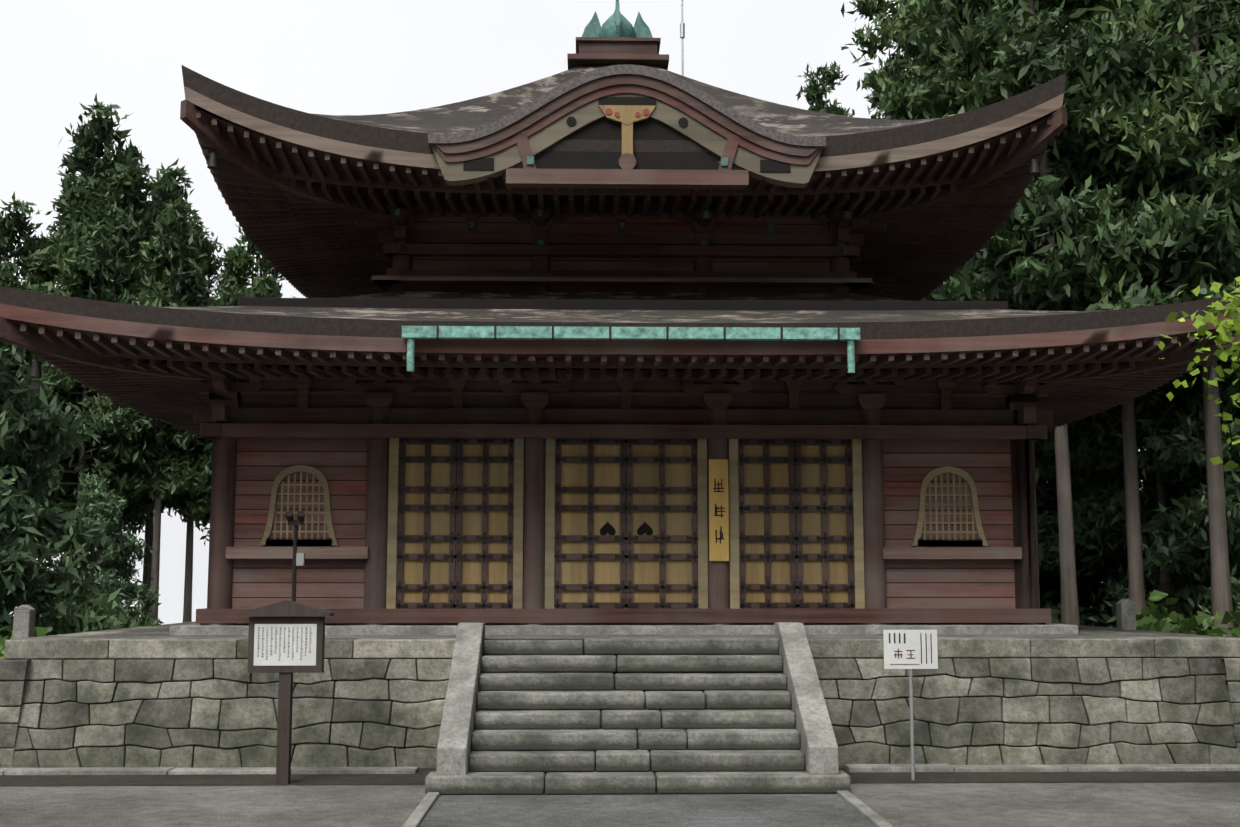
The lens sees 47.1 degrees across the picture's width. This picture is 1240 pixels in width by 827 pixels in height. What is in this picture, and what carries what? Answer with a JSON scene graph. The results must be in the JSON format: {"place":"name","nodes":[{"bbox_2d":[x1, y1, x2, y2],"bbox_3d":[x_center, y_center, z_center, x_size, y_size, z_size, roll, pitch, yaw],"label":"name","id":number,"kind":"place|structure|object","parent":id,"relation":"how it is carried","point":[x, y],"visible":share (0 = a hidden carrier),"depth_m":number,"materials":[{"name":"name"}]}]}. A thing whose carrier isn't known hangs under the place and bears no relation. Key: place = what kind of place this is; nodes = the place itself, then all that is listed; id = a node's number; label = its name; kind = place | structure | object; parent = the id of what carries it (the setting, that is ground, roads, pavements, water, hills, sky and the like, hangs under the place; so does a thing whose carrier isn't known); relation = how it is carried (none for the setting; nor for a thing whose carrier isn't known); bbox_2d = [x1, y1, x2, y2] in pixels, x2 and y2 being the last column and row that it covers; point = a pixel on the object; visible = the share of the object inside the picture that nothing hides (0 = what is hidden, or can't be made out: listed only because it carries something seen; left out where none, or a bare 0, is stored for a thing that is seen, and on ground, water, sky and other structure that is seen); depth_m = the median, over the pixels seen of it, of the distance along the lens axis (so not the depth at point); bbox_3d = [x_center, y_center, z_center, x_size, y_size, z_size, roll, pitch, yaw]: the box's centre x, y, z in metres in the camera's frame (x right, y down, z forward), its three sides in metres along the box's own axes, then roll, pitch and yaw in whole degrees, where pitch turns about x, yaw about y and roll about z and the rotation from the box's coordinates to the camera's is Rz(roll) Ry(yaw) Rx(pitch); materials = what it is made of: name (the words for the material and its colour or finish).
{"place":"outdoors","nodes":[
{"label":"outdoors","id":0,"kind":"place"},
{"bbox_2d":[66,496,144,534],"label":"tree","id":1,"kind":"object","parent":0,"point":[138,529],"depth_m":63.97,"materials":[{"name":"green plant"}]},
{"bbox_2d":[174,510,209,544],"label":"tree","id":2,"kind":"object","parent":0,"point":[202,530],"depth_m":64.74,"materials":[{"name":"green plant"}]},
{"bbox_2d":[0,0,1145,624],"label":"sky","id":3,"kind":"structure","parent":0,"point":[325,57],"materials":[{"name":"white"}]},
{"bbox_2d":[0,768,1239,826],"bbox_3d":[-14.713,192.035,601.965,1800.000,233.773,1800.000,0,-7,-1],"label":"ground","id":4,"kind":"structure","parent":0,"point":[1107,804],"depth_m":14.96,"materials":[{"name":"grey asphalt"}]},
{"bbox_2d":[0,191,78,513],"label":"tree","id":5,"kind":"object","parent":4,"relation":"on","point":[29,262],"visible":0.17,"depth_m":44.35,"materials":[{"name":"green plant"}]},
{"bbox_2d":[0,275,153,635],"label":"tree","id":6,"kind":"object","parent":4,"relation":"on","point":[29,520],"visible":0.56,"depth_m":27.64,"materials":[{"name":"green plant"}]},
{"bbox_2d":[45,158,120,591],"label":"tree","id":7,"kind":"object","parent":4,"relation":"on","point":[61,209],"depth_m":48.54,"materials":[{"name":"green plant"}]},
{"bbox_2d":[7,93,160,494],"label":"tree","id":8,"kind":"object","parent":4,"relation":"on","point":[125,215],"visible":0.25,"depth_m":45.21,"materials":[{"name":"green plant"}]},
{"bbox_2d":[14,217,158,553],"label":"tree","id":9,"kind":"object","parent":4,"relation":"on","point":[72,267],"visible":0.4,"depth_m":42.79,"materials":[{"name":"green plant"}]},
{"bbox_2d":[40,469,163,633],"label":"tree","id":10,"kind":"object","parent":4,"relation":"on","point":[106,504],"visible":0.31,"depth_m":40.09,"materials":[{"name":"green plant"}]},
{"bbox_2d":[74,192,223,621],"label":"tree","id":11,"kind":"object","parent":4,"relation":"on","point":[173,227],"visible":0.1,"depth_m":43.88,"materials":[{"name":"green plant"}]},
{"bbox_2d":[77,158,220,620],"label":"tree","id":12,"kind":"object","parent":4,"relation":"on","point":[164,190],"visible":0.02,"depth_m":47.68,"materials":[{"name":"green plant"}]},
{"bbox_2d":[114,217,226,622],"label":"tree","id":13,"kind":"object","parent":4,"relation":"on","point":[175,467],"visible":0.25,"depth_m":43.86,"materials":[{"name":"green plant"}]},
{"bbox_2d":[179,269,282,526],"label":"tree","id":14,"kind":"object","parent":4,"relation":"on","point":[202,504],"visible":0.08,"depth_m":44.25,"materials":[{"name":"green plant"}]},
{"bbox_2d":[198,225,295,445],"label":"tree","id":15,"kind":"object","parent":4,"relation":"on","point":[236,274],"visible":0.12,"depth_m":62.02,"materials":[{"name":"green plant"}]},
{"bbox_2d":[13,599,1135,638],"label":"stone marker posts","id":16,"kind":"object","parent":4,"relation":"on","point":[24,622],"visible":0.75,"depth_m":19.73,"materials":[{"name":"stone"}]},
{"bbox_2d":[0,621,1239,768],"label":"platform wall","id":17,"kind":"structure","parent":4,"relation":"on","point":[24,662],"depth_m":17.99,"materials":[{"name":"grey stone"}]},
{"bbox_2d":[75,628,1172,638],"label":"stone platform","id":18,"kind":"structure","parent":17,"relation":"on","point":[164,633],"depth_m":19.24,"materials":[{"name":"grey stone"}]},
{"bbox_2d":[196,364,240,624],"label":"pillar","id":19,"kind":"structure","parent":18,"relation":"on","point":[222,413],"depth_m":20.36,"materials":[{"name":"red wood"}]},
{"bbox_2d":[285,511,304,616],"bbox_3d":[-4.420,2.180,19.314,0.265,1.709,0.189,0,-7,-1],"label":"lamp post","id":20,"kind":"object","parent":18,"relation":"on","point":[298,559],"visible":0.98,"depth_m":19.35,"materials":[{"name":"metal"}]},
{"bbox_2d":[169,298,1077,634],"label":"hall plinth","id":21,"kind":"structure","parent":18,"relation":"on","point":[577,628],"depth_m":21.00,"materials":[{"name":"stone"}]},
{"bbox_2d":[189,369,1056,624],"bbox_3d":[0.090,1.257,20.689,12.840,3.770,0.580,0,-7,-1],"label":"storey","id":22,"kind":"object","parent":21,"relation":"on","point":[513,498],"visible":0.98,"depth_m":20.60,"materials":[{"name":"red wood"}]},
{"bbox_2d":[0,286,1239,367],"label":"roof","id":23,"kind":"structure","parent":22,"relation":"on","point":[378,331],"depth_m":18.62,"materials":[{"name":"brown wood"}]},
{"bbox_2d":[356,192,413,291],"bbox_3d":[-3.942,-2.146,26.859,0.960,1.852,8.980,0,-7,-1],"label":"roof bracket","id":24,"kind":"object","parent":23,"relation":"on","point":[384,222],"visible":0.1,"depth_m":23.13,"materials":[{"name":"red wood"}]},
{"bbox_2d":[0,317,1239,439],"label":"rafters","id":25,"kind":"object","parent":23,"relation":"on","point":[153,377],"visible":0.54,"depth_m":19.48,"materials":[{"name":"red wood"}]},
{"bbox_2d":[29,153,1219,392],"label":"wind bells","id":26,"kind":"object","parent":25,"relation":"on","point":[35,373],"visible":0.9,"depth_m":19.05,"materials":[{"name":"black metal"}]},
{"bbox_2d":[371,198,871,292],"bbox_3d":[0.042,-2.596,23.093,8.980,1.852,0.960,0,-7,-1],"label":"storey","id":27,"kind":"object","parent":23,"relation":"on","point":[548,250],"visible":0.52,"depth_m":23.28,"materials":[{"name":"red wood"}]},
{"bbox_2d":[181,64,1065,240],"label":"roof","id":28,"kind":"structure","parent":27,"relation":"on","point":[399,140],"depth_m":20.86,"materials":[{"name":"brown wood"}]},
{"bbox_2d":[180,99,1066,300],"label":"rafters","id":29,"kind":"object","parent":28,"relation":"attached to","point":[307,237],"visible":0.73,"depth_m":22.57,"materials":[{"name":"red wood"}]},
{"bbox_2d":[567,0,684,75],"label":"roof finial","id":30,"kind":"object","parent":28,"relation":"on","point":[617,38],"visible":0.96,"depth_m":26.78,"materials":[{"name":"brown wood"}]},
{"bbox_2d":[428,64,825,189],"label":"curved gable","id":31,"kind":"structure","parent":28,"relation":"on","point":[627,104],"depth_m":20.61,"materials":[{"name":"wood"}]},
{"bbox_2d":[402,325,859,372],"bbox_3d":[0.152,-0.830,18.413,5.920,0.592,0.158,0,-7,-1],"label":"copper gutter","id":32,"kind":"object","parent":23,"relation":"attached to","point":[411,334],"visible":0.96,"depth_m":18.38,"materials":[{"name":"teal metal"}]},
{"bbox_2d":[828,195,885,293],"bbox_3d":[3.835,-2.123,27.050,0.960,1.852,8.980,0,-7,-1],"label":"storey","id":33,"kind":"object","parent":23,"relation":"on","point":[858,225],"visible":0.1,"depth_m":23.31,"materials":[{"name":"red wood"}]},
{"bbox_2d":[1006,367,1051,624],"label":"pillar","id":34,"kind":"structure","parent":18,"relation":"on","point":[1026,415],"depth_m":20.64,"materials":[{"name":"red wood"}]},
{"bbox_2d":[0,590,1239,680],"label":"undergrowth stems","id":35,"kind":"object","parent":4,"relation":"on","point":[1201,622],"visible":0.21,"depth_m":25.29,"materials":[{"name":"green plant"}]},
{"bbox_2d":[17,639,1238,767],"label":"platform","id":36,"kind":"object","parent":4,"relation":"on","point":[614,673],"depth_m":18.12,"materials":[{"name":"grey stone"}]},
{"bbox_2d":[425,638,850,794],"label":"stair steps","id":37,"kind":"structure","parent":4,"relation":"on","point":[537,715],"depth_m":16.71,"materials":[{"name":"grey stone"}]},
{"bbox_2d":[437,622,838,774],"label":"stair cheeks","id":38,"kind":"object","parent":37,"relation":"attached to","point":[818,742],"visible":0.81,"depth_m":16.69,"materials":[{"name":"grey stone"}]},
{"bbox_2d":[796,61,852,116],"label":"tree","id":39,"kind":"object","parent":4,"relation":"on","point":[814,92],"visible":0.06,"depth_m":59.08,"materials":[{"name":"green plant"}]},
{"bbox_2d":[841,0,932,119],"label":"tree","id":40,"kind":"object","parent":4,"relation":"on","point":[897,25],"visible":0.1,"depth_m":48.46,"materials":[{"name":"green plant"}]},
{"bbox_2d":[872,0,1038,300],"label":"tree","id":41,"kind":"object","parent":4,"relation":"on","point":[922,100],"visible":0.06,"depth_m":37.05,"materials":[{"name":"green plant"}]},
{"bbox_2d":[913,6,1062,278],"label":"tree","id":42,"kind":"object","parent":4,"relation":"on","point":[914,39],"depth_m":42.82,"materials":[{"name":"green plant"}]},
{"bbox_2d":[932,118,1115,626],"bbox_3d":[9.861,-0.479,42.152,8.784,16.916,9.898,2,-7,-18],"label":"tree","id":43,"kind":"object","parent":4,"relation":"on","point":[1043,503],"visible":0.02,"depth_m":39.66,"materials":[{"name":"green plant"}]},
{"bbox_2d":[979,6,1077,261],"bbox_3d":[10.751,-4.732,39.299,6.076,23.444,6.906,0,-7,-3],"label":"tree","id":44,"kind":"object","parent":4,"relation":"on","point":[1019,89],"depth_m":38.48,"materials":[{"name":"green plant"}]},
{"bbox_2d":[916,0,1219,624],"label":"tree","id":45,"kind":"object","parent":4,"relation":"on","point":[1020,31],"visible":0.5,"depth_m":31.51,"materials":[{"name":"green plant"}]},
{"bbox_2d":[1035,428,1119,607],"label":"tree","id":46,"kind":"object","parent":4,"relation":"on","point":[1089,587],"depth_m":41.11,"materials":[{"name":"green plant"}]},
{"bbox_2d":[1055,424,1146,609],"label":"tree","id":47,"kind":"object","parent":4,"relation":"on","point":[1142,489],"depth_m":45.92,"materials":[{"name":"green plant"}]},
{"bbox_2d":[999,0,1239,626],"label":"tree","id":48,"kind":"object","parent":4,"relation":"on","point":[1186,284],"visible":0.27,"depth_m":32.35,"materials":[{"name":"green plant"}]},
{"bbox_2d":[1034,359,1234,633],"bbox_3d":[14.429,0.391,38.606,8.275,14.142,7.343,-1,-7,5],"label":"tree","id":49,"kind":"object","parent":4,"relation":"on","point":[1100,535],"visible":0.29,"depth_m":36.91,"materials":[{"name":"green plant"}]},
{"bbox_2d":[1033,0,1239,637],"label":"tree","id":50,"kind":"object","parent":4,"relation":"on","point":[1203,224],"visible":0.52,"depth_m":31.04,"materials":[{"name":"green plant"}]},
{"bbox_2d":[1050,148,1239,626],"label":"tree","id":51,"kind":"object","parent":4,"relation":"on","point":[1157,416],"visible":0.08,"depth_m":34.83,"materials":[{"name":"green plant"}]},
{"bbox_2d":[1086,164,1236,635],"bbox_3d":[17.666,-0.071,40.581,8.120,15.638,9.150,2,-7,-15],"label":"tree","id":52,"kind":"object","parent":4,"relation":"on","point":[1198,583],"visible":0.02,"depth_m":39.21,"materials":[{"name":"green plant"}]},
{"bbox_2d":[1116,349,1239,626],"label":"tree","id":53,"kind":"object","parent":4,"relation":"on","point":[1184,537],"visible":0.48,"depth_m":33.35,"materials":[{"name":"green plant"}]},
{"bbox_2d":[1158,276,1239,468],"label":"leaves","id":54,"kind":"object","parent":4,"relation":"on","point":[1200,321],"visible":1,"depth_m":14.57,"materials":[{"name":"green plant"}]},
{"bbox_2d":[1202,4,1239,627],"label":"tree","id":55,"kind":"object","parent":4,"relation":"on","point":[1221,134],"depth_m":33.62,"materials":[{"name":"green plant"}]},
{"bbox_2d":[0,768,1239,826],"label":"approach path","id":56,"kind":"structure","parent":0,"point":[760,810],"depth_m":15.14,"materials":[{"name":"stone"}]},
{"bbox_2d":[240,600,333,784],"bbox_3d":[-3.896,3.240,16.555,1.040,2.110,0.300,0,-7,-1],"label":"information sign","id":57,"kind":"object","parent":56,"relation":"on","point":[285,648],"visible":1,"depth_m":16.53,"materials":[{"name":"brown wood"}]},
{"bbox_2d":[0,764,1239,826],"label":"path kerbs","id":58,"kind":"structure","parent":56,"relation":"on","point":[428,801],"depth_m":17.42,"materials":[{"name":"stone"}]},
{"bbox_2d":[883,630,937,779],"bbox_3d":[3.458,3.454,16.874,0.640,1.760,0.062,0,-7,-1],"label":"no entry sign","id":59,"kind":"object","parent":56,"relation":"on","point":[910,650],"visible":0.98,"depth_m":16.92,"materials":[{"name":"silver metal"}]}
]}

